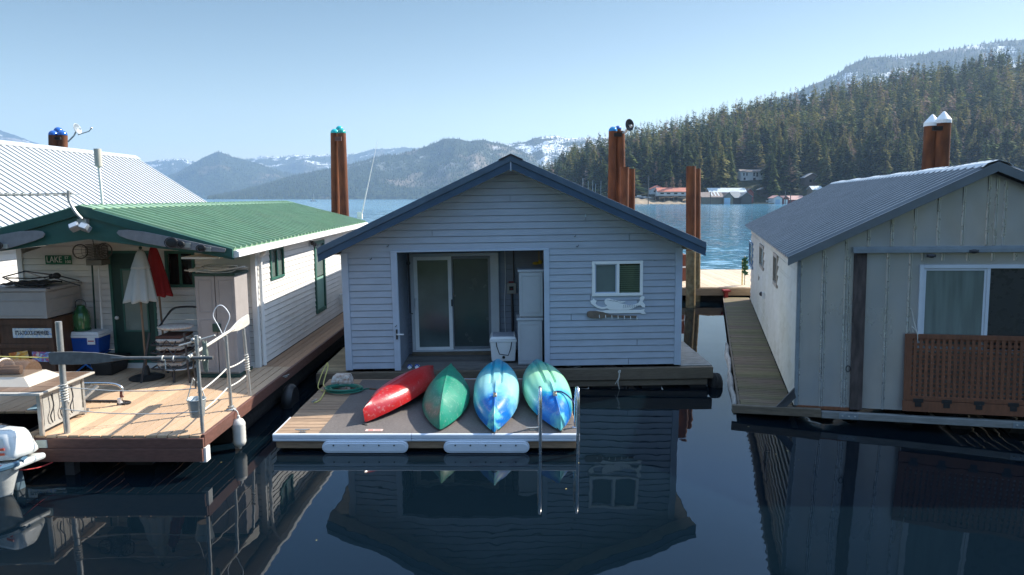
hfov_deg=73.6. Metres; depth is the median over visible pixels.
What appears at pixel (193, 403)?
bucket
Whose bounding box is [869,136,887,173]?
conifer
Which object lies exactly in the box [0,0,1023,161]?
sky
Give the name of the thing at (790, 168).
conifer
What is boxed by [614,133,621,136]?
pile bracket
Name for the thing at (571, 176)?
conifer
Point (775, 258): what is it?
side window
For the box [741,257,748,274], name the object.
garland
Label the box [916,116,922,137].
conifer
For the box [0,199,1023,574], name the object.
lake water
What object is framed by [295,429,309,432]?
cleat
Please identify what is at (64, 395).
railing post
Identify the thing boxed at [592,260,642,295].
window
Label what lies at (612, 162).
steel piling
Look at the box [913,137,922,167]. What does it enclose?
conifer
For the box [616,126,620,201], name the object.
steel piling
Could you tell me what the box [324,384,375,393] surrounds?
garden hose
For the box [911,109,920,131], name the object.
conifer
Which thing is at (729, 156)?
conifer
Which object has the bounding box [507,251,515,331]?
electrical box
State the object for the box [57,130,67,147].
steel piling
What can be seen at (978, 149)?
conifer
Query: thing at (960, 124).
conifer
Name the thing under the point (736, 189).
shed
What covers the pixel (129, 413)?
rail rope
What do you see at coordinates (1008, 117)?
conifer
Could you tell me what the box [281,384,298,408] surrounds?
old tyre
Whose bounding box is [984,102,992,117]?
conifer
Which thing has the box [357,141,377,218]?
whip antenna
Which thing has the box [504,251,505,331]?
loose cable
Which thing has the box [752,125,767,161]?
conifer
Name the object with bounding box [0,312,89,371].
wooden cabinet
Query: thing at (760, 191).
hillside house
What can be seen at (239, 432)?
boat fender
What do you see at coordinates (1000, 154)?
conifer
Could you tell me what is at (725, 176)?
conifer
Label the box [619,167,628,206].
steel piling
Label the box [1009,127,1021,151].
conifer
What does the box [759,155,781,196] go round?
conifer
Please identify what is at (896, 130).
conifer
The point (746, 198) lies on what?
boathouse
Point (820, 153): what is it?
conifer
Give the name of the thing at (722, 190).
shed
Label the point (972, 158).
conifer
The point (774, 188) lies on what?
conifer
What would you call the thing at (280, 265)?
window
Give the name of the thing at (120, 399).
grab rail
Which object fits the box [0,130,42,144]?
hills
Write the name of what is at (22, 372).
dome cover
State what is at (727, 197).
boathouse
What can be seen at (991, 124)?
conifer
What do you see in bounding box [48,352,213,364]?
oar
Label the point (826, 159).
conifer
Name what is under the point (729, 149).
conifer
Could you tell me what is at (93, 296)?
wall pole
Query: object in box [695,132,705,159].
conifer
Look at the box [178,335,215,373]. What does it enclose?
crossed stick
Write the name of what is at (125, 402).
coiled cord
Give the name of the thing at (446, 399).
canoe
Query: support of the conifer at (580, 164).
on the wooded hill at (753, 185)
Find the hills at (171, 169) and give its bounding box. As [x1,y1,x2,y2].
[144,147,417,175]
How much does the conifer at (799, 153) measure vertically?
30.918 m
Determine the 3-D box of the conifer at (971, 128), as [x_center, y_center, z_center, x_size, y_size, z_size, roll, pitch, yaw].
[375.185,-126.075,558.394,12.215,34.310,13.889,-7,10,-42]
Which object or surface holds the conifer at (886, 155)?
on the wooded hill at (753, 185)
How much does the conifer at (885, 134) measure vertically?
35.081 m
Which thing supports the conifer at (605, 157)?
on the wooded hill at (753, 185)
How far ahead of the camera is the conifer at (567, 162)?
649.68 m
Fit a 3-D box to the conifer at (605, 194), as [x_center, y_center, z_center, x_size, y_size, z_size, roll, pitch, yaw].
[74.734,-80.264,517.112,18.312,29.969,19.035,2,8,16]
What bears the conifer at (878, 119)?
on the wooded hill at (753, 185)
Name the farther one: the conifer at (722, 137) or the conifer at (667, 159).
the conifer at (722, 137)
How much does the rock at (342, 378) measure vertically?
0.220 m
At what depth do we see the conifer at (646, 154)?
548.98 m
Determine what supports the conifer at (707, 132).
on the wooded hill at (753, 185)
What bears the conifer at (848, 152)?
on the wooded hill at (753, 185)
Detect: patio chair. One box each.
[140,306,195,382]
[150,331,192,346]
[150,339,194,354]
[151,347,193,362]
[151,359,195,370]
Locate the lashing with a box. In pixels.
[161,355,204,368]
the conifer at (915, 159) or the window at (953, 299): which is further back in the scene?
the conifer at (915, 159)
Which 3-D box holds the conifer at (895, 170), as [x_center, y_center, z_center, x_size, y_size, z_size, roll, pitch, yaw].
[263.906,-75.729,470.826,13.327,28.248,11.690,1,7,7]
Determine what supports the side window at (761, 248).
in the float house at (847, 276)
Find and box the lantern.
[72,299,90,331]
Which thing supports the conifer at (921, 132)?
on the wooded hill at (753, 185)
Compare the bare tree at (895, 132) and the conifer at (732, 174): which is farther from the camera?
the bare tree at (895, 132)
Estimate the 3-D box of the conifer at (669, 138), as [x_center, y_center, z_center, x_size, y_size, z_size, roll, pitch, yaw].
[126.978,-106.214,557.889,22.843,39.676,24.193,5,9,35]
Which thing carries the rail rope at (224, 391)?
attached to the railing post at (230, 407)
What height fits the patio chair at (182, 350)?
0.150 m
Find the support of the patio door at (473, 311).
in the float house at (458, 238)
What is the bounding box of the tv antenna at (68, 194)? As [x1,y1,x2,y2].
[0,191,82,219]
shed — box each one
[705,188,727,192]
[727,188,746,191]
[746,188,754,201]
[806,186,821,194]
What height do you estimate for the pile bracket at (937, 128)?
0.120 m
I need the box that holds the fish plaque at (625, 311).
[596,309,645,313]
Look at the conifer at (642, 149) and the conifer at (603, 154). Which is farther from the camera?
the conifer at (603, 154)
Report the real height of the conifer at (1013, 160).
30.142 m
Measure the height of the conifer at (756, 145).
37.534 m
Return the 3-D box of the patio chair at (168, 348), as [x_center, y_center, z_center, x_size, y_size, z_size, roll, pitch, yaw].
[-5.720,0.997,11.620,0.574,0.150,0.712,0,7,0]
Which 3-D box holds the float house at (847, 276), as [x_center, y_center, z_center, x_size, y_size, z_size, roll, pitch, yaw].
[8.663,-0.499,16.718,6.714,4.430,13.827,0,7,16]
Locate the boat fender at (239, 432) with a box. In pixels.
[232,408,245,448]
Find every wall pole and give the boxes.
[91,265,96,328]
[98,265,102,328]
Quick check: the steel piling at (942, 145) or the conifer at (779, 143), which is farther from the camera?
the conifer at (779, 143)
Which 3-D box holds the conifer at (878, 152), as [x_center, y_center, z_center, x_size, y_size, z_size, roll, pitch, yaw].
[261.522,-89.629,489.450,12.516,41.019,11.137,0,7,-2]
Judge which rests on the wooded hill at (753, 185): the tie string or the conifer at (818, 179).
the conifer at (818, 179)
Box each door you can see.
[107,251,158,362]
[313,239,326,313]
[409,252,499,351]
[724,198,729,203]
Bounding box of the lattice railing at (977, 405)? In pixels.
[902,334,1023,416]
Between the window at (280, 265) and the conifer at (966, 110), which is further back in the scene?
the conifer at (966, 110)
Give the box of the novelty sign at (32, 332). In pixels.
[12,328,51,337]
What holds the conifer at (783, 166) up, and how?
on the wooded hill at (753, 185)
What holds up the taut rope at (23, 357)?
attached to the oar at (66, 358)
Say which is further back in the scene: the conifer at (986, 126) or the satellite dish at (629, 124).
the conifer at (986, 126)
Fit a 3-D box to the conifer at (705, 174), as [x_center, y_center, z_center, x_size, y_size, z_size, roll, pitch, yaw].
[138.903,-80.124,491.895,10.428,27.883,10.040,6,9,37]
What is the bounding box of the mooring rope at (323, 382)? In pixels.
[314,362,328,402]
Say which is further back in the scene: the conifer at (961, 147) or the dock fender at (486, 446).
the conifer at (961, 147)
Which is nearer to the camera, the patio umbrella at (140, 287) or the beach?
the patio umbrella at (140, 287)
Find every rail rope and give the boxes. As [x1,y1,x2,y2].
[58,386,196,391]
[60,408,197,414]
[197,359,245,392]
[205,375,246,409]
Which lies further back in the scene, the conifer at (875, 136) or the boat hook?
the conifer at (875, 136)
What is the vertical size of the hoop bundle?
0.139 m
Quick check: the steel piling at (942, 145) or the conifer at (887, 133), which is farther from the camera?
the conifer at (887, 133)
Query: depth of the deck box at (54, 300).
11.29 m
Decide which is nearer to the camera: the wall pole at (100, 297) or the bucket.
the bucket
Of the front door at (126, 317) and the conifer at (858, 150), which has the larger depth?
the conifer at (858, 150)
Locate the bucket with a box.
[186,378,206,417]
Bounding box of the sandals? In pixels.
[407,364,419,368]
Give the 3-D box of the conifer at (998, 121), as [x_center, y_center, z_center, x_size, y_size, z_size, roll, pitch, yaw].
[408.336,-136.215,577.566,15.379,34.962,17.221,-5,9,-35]
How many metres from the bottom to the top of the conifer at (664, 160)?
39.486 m
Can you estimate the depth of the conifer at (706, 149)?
500.77 m
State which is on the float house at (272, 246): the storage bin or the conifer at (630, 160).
the storage bin
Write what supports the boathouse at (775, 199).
on the lake water
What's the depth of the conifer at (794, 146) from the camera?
528.06 m
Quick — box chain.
[193,351,196,387]
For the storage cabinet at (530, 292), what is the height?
0.927 m
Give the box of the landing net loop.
[213,305,229,338]
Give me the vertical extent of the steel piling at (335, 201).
7.997 m
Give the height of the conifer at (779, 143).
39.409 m
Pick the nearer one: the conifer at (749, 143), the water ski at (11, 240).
the water ski at (11, 240)
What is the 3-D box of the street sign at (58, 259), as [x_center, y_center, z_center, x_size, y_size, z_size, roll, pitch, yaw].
[-8.055,-0.492,12.163,0.466,0.160,0.013,0,7,0]
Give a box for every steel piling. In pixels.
[48,130,57,145]
[54,127,62,131]
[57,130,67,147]
[330,129,339,213]
[337,128,348,215]
[608,127,616,200]
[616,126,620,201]
[617,131,624,202]
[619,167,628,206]
[629,169,634,209]
[686,166,695,307]
[695,169,700,301]
[921,114,936,169]
[934,111,951,167]
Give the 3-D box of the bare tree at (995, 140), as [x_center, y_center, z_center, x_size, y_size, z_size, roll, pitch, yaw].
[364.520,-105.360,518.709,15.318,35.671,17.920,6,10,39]
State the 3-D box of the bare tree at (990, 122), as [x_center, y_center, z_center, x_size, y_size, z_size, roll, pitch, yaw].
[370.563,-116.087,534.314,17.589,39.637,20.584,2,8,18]
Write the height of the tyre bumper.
0.401 m
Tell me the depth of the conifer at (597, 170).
543.85 m
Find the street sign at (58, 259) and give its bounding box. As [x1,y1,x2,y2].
[45,255,71,263]
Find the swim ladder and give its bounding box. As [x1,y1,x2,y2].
[536,386,579,454]
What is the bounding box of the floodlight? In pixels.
[68,219,91,232]
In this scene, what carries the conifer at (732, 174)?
on the wooded hill at (753, 185)
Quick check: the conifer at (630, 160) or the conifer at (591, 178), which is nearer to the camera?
the conifer at (630, 160)
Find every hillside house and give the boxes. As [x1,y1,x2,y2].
[737,169,763,180]
[756,187,772,196]
[801,173,817,185]
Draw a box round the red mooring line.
[0,462,52,470]
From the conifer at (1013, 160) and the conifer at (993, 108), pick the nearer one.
the conifer at (1013, 160)
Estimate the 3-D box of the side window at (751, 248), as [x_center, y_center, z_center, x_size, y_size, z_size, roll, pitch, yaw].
[8.052,-1.114,23.043,0.055,0.842,1.947,0,7,16]
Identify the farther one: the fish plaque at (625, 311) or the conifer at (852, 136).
the conifer at (852, 136)
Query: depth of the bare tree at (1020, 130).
527.85 m
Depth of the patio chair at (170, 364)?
11.43 m
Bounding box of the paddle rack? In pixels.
[587,311,637,318]
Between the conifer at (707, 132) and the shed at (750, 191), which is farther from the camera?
the conifer at (707, 132)
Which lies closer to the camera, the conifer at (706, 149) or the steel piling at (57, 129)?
the steel piling at (57, 129)
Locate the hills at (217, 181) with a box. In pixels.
[168,152,294,198]
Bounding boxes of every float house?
[0,140,206,283]
[0,200,367,474]
[316,154,712,387]
[723,160,1023,433]
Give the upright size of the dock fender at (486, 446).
0.170 m
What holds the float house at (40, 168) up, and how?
on the lake water
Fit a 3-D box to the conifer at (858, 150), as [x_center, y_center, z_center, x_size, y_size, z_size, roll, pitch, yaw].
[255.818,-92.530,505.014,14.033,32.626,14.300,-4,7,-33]
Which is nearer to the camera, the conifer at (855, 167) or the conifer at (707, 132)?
the conifer at (855, 167)
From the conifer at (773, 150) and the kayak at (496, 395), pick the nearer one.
the kayak at (496, 395)
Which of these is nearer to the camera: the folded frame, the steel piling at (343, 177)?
the folded frame
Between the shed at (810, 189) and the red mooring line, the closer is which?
the red mooring line
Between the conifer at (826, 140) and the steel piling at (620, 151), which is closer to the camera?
the steel piling at (620, 151)
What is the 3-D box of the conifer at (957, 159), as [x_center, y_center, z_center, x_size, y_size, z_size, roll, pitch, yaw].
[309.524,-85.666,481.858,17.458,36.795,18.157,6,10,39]
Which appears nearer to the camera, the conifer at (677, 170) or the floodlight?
the floodlight
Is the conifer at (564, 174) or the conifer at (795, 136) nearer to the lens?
the conifer at (795, 136)
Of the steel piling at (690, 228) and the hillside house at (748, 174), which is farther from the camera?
the hillside house at (748, 174)
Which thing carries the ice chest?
on the float house at (458, 238)
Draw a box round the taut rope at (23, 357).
[0,356,48,357]
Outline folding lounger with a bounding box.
[27,384,98,415]
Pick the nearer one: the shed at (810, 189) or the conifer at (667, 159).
the shed at (810, 189)
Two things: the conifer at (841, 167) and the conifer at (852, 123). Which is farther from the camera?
the conifer at (852, 123)
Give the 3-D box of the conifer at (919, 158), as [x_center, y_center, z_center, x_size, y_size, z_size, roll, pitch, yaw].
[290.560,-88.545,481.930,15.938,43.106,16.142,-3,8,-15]
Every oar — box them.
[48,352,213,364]
[186,314,249,358]
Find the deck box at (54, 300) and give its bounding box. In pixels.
[0,282,81,318]
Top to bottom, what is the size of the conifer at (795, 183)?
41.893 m
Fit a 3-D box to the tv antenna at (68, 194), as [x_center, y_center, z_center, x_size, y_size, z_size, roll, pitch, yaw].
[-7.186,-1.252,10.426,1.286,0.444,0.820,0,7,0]
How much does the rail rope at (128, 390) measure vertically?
0.078 m
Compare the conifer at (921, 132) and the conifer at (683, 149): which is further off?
the conifer at (921, 132)
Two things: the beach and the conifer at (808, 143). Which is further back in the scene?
the conifer at (808, 143)
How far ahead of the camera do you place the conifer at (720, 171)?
472.93 m
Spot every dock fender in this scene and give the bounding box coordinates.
[322,441,408,452]
[444,441,528,452]
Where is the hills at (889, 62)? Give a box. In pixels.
[772,40,1023,104]
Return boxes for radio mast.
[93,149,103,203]
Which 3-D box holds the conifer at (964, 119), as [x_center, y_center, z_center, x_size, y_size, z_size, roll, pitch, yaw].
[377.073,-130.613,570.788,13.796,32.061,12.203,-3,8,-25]
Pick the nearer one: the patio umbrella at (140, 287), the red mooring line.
the red mooring line
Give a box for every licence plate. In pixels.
[9,351,28,358]
[32,352,49,361]
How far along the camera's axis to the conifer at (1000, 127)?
518.91 m
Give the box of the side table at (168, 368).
[160,361,196,382]
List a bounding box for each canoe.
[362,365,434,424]
[422,363,469,428]
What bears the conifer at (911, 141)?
on the wooded hill at (753, 185)
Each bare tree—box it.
[788,123,796,145]
[891,117,904,143]
[979,115,993,139]
[986,125,1003,155]
[1011,122,1021,142]
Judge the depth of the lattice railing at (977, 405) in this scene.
10.37 m
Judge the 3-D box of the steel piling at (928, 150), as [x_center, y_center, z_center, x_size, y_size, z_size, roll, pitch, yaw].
[12.350,-1.071,20.533,0.547,8.043,0.428,0,7,0]
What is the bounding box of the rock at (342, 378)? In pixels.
[331,373,353,388]
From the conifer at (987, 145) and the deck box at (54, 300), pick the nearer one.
the deck box at (54, 300)
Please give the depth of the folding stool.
11.95 m
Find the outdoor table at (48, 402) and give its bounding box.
[0,372,94,435]
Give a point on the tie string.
(915, 326)
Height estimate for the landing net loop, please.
0.547 m
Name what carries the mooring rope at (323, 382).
attached to the floating dock
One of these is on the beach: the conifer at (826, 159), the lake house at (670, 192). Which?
the lake house at (670, 192)
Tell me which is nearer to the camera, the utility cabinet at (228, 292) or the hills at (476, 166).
the utility cabinet at (228, 292)
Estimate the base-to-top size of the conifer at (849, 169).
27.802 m
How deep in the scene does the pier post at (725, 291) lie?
23.88 m
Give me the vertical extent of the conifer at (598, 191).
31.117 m
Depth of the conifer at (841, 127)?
545.80 m
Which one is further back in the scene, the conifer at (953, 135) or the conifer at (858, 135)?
the conifer at (858, 135)
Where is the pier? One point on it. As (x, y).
(713, 283)
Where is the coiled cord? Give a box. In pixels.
[86,400,130,404]
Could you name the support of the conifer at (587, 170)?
on the wooded hill at (753, 185)
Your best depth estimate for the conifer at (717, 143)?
550.43 m
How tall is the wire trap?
0.497 m
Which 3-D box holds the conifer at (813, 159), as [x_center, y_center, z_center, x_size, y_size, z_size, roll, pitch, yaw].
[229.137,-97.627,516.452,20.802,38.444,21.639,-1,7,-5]
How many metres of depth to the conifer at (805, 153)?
542.57 m
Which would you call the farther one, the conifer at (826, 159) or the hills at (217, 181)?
the hills at (217, 181)
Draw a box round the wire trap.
[72,240,112,264]
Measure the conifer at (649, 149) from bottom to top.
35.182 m
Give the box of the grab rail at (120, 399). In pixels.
[84,382,123,403]
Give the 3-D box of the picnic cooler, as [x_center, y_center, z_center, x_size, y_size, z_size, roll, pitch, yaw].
[-7.430,0.939,12.030,0.580,0.380,0.423,0,7,0]
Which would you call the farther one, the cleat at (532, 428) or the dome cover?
the cleat at (532, 428)
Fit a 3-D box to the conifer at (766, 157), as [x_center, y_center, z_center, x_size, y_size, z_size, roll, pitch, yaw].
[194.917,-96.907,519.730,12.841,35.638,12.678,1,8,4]
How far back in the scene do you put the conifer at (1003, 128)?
540.22 m
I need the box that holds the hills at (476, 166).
[219,138,541,198]
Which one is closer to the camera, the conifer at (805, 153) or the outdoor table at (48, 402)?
the outdoor table at (48, 402)
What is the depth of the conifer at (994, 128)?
525.13 m
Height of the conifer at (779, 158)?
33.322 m
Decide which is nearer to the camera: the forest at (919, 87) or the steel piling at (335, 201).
the steel piling at (335, 201)
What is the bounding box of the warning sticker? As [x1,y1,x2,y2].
[365,429,382,430]
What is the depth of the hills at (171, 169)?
7770.20 m
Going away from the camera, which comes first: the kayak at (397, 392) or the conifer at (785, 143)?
the kayak at (397, 392)
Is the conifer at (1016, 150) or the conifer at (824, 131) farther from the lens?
the conifer at (824, 131)
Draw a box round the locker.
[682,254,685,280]
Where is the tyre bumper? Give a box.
[708,373,722,387]
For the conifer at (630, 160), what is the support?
on the wooded hill at (753, 185)
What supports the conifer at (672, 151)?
on the wooded hill at (753, 185)
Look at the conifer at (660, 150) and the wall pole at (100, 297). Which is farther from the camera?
the conifer at (660, 150)
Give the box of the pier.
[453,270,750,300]
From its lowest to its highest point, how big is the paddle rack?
0.165 m
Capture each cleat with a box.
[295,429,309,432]
[526,427,538,430]
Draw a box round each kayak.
[473,359,518,432]
[522,359,573,431]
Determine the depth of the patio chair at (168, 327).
11.39 m
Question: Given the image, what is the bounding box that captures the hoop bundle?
[184,264,247,272]
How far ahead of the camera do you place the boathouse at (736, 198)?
449.64 m
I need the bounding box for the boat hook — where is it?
[406,253,412,313]
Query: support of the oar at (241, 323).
attached to the railing post at (230, 407)
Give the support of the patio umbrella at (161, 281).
on the float house at (272, 246)
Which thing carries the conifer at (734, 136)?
on the wooded hill at (753, 185)
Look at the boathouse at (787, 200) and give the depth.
451.41 m
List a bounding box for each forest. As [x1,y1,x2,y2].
[146,37,1023,198]
[538,47,1023,193]
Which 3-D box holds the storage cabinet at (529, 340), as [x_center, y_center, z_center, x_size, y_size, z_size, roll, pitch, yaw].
[0.347,1.016,13.409,0.510,0.922,0.525,-1,7,0]
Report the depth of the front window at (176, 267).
12.21 m
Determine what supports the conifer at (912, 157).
on the wooded hill at (753, 185)
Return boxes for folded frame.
[0,271,80,288]
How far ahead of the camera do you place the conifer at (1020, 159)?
478.83 m
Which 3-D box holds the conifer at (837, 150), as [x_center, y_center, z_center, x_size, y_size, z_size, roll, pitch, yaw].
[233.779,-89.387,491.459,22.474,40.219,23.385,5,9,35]
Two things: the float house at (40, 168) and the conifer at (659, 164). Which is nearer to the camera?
the float house at (40, 168)
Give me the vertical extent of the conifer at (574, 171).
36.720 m
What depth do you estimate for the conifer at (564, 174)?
639.40 m
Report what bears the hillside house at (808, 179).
on the wooded hill at (753, 185)
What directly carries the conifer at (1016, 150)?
on the wooded hill at (753, 185)
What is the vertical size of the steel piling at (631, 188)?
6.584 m
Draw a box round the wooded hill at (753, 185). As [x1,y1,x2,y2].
[635,66,1023,202]
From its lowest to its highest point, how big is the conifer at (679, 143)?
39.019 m
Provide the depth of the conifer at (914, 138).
520.13 m
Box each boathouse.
[701,192,722,203]
[722,192,733,203]
[729,192,740,203]
[739,192,752,203]
[768,195,781,203]
[781,196,789,203]
[787,196,802,202]
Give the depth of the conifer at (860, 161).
479.77 m
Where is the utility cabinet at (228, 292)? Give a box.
[193,270,252,377]
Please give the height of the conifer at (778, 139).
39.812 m
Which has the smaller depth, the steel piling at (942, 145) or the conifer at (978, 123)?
the steel piling at (942, 145)
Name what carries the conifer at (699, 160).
on the wooded hill at (753, 185)
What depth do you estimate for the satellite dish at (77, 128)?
32.12 m
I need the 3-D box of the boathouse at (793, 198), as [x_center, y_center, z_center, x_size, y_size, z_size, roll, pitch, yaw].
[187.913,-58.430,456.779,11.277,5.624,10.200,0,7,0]
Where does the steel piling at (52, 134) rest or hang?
in the lake water
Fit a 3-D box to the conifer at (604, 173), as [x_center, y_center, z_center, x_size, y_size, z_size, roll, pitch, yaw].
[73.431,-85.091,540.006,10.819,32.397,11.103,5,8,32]
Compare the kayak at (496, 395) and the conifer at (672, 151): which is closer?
the kayak at (496, 395)
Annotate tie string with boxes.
[911,309,918,340]
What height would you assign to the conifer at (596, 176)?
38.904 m
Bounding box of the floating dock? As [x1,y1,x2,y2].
[272,378,579,447]
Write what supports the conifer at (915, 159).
on the wooded hill at (753, 185)
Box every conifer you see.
[560,153,573,177]
[562,160,565,178]
[566,157,572,178]
[568,159,578,181]
[569,161,576,182]
[573,152,589,187]
[576,151,588,176]
[581,160,589,185]
[587,149,598,191]
[590,153,599,188]
[593,162,604,194]
[594,151,602,192]
[598,144,605,163]
[598,147,605,161]
[599,162,606,194]
[600,170,607,192]
[601,180,607,196]
[604,152,607,171]
[625,146,647,194]
[632,139,642,179]
[633,140,642,165]
[637,138,653,177]
[638,143,652,180]
[639,139,651,160]
[653,144,666,179]
[654,144,664,185]
[655,133,664,167]
[656,132,671,168]
[656,141,671,186]
[659,144,682,184]
[661,156,675,187]
[664,142,670,173]
[665,137,685,187]
[676,140,683,164]
[677,140,686,179]
[679,144,693,187]
[686,145,698,166]
[692,132,697,149]
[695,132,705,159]
[695,143,705,189]
[700,139,710,169]
[701,148,713,186]
[701,158,715,191]
[702,157,708,190]
[704,128,712,156]
[711,129,720,157]
[712,155,717,186]
[714,144,729,187]
[716,152,727,187]
[719,130,726,153]
[722,164,733,187]
[725,135,734,170]
[727,150,735,180]
[727,158,739,187]
[731,126,741,159]
[745,127,754,163]
[748,125,762,166]
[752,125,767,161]
[758,123,772,155]
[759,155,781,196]
[760,137,772,173]
[761,135,778,177]
[766,153,780,195]
[771,119,784,149]
[773,127,782,153]
[774,146,784,184]
[775,129,784,159]
[776,120,786,145]
[777,136,803,188]
[778,148,791,192]
[780,132,787,154]
[783,156,797,193]
[791,131,802,166]
[792,142,799,169]
[796,137,802,173]
[799,133,822,177]
[801,126,810,168]
[801,131,812,169]
[803,135,821,172]
[813,141,827,183]
[814,122,823,145]
[817,147,832,185]
[820,119,830,146]
[822,128,832,154]
[829,141,834,164]
[830,134,846,181]
[830,146,848,182]
[833,140,849,170]
[835,122,843,146]
[840,127,847,144]
[843,113,856,138]
[843,150,857,179]
[844,153,857,177]
[846,158,855,178]
[850,120,856,134]
[850,126,856,149]
[854,119,865,143]
[854,128,862,155]
[855,140,863,169]
[855,141,866,177]
[859,133,875,177]
[861,127,878,162]
[867,110,884,136]
[868,134,881,176]
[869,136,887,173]
[871,134,885,175]
[876,115,885,138]
[876,141,892,174]
[878,120,894,152]
[881,125,892,161]
[887,116,894,148]
[888,133,904,174]
[890,159,900,173]
[892,118,903,144]
[898,109,908,147]
[899,131,908,164]
[900,110,911,144]
[902,107,915,141]
[902,136,912,171]
[904,129,914,163]
[907,145,916,170]
[907,159,915,171]
[908,148,918,169]
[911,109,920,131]
[912,123,918,148]
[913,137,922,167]
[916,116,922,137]
[917,123,923,144]
[917,139,922,164]
[926,102,937,119]
[950,128,968,162]
[950,135,960,165]
[950,137,964,164]
[950,139,961,165]
[954,111,966,145]
[959,100,970,133]
[959,137,965,156]
[961,113,969,138]
[964,111,977,148]
[965,148,974,163]
[967,129,983,162]
[968,128,979,162]
[971,108,985,138]
[978,137,991,161]
[979,112,992,148]
[981,136,998,159]
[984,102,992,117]
[985,102,998,118]
[986,112,998,138]
[991,115,997,138]
[994,107,1001,129]
[994,118,1002,151]
[994,144,1005,160]
[997,123,1015,161]
[999,120,1010,142]
[1002,105,1014,139]
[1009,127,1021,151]
[1010,117,1023,144]
[1010,129,1023,168]
[1010,152,1017,166]
[1014,140,1023,169]
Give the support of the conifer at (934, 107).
on the wooded hill at (753, 185)
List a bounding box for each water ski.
[0,231,44,250]
[117,230,225,251]
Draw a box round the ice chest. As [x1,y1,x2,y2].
[490,332,516,360]
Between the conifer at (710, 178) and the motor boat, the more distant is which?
the conifer at (710, 178)
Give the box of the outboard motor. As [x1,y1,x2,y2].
[0,423,45,489]
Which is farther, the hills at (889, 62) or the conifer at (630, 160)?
the hills at (889, 62)
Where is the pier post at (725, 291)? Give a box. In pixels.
[722,289,730,297]
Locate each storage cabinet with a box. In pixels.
[516,314,542,364]
[517,267,543,317]
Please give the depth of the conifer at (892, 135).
555.91 m
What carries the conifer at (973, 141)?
on the wooded hill at (753, 185)
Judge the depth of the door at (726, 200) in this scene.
446.37 m
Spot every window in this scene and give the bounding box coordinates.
[164,251,195,286]
[269,247,284,280]
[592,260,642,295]
[749,240,753,269]
[759,243,763,270]
[772,252,778,287]
[917,264,1023,353]
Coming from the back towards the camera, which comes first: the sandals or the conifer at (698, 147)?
the conifer at (698, 147)
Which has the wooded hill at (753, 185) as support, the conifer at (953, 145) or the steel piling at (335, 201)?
the conifer at (953, 145)
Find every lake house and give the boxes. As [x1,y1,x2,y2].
[649,185,661,193]
[650,188,685,201]
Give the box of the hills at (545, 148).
[506,136,607,168]
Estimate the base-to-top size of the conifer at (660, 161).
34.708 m
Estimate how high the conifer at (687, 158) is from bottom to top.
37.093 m
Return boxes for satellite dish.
[67,123,92,141]
[622,119,633,133]
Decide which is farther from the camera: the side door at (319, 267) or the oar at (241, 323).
the side door at (319, 267)
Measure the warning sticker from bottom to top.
0.005 m
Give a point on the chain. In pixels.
(194, 371)
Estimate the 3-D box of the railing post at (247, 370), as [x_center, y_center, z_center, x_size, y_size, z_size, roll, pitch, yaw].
[-4.095,1.157,10.577,0.098,1.062,0.080,0,7,0]
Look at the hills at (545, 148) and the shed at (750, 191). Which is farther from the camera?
the hills at (545, 148)
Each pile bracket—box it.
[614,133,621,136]
[932,126,942,130]
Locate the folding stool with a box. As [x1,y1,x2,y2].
[75,349,111,371]
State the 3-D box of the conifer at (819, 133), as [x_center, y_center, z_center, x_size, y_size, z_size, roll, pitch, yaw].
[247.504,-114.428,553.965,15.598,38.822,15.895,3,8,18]
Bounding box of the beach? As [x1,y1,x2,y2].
[635,196,685,203]
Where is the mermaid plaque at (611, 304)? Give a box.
[590,296,644,309]
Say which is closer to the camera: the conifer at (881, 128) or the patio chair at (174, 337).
the patio chair at (174, 337)
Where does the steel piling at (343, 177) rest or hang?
in the lake water
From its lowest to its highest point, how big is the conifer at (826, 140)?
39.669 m
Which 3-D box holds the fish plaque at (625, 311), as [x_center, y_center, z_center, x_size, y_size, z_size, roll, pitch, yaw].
[2.057,0.454,12.960,0.967,0.098,0.010,0,7,-1]
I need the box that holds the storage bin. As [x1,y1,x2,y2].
[91,353,130,374]
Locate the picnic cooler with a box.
[71,328,111,352]
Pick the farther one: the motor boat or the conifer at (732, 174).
the conifer at (732, 174)
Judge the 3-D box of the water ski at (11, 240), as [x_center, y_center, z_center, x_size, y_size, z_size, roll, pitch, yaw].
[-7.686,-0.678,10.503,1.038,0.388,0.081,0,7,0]
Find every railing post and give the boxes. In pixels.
[55,321,70,433]
[194,335,204,433]
[224,335,235,410]
[242,328,251,395]
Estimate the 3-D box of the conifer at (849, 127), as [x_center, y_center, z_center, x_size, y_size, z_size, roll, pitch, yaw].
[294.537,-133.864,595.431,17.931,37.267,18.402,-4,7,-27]
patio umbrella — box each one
[123,246,164,381]
[148,247,172,371]
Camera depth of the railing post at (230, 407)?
9.85 m
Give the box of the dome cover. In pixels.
[0,358,58,386]
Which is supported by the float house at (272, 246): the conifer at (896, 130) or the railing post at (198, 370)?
the railing post at (198, 370)
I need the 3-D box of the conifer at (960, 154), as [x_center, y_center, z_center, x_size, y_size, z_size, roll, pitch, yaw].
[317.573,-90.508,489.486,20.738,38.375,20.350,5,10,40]
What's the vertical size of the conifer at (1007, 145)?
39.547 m
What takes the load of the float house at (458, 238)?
on the lake water
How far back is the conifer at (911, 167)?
468.60 m

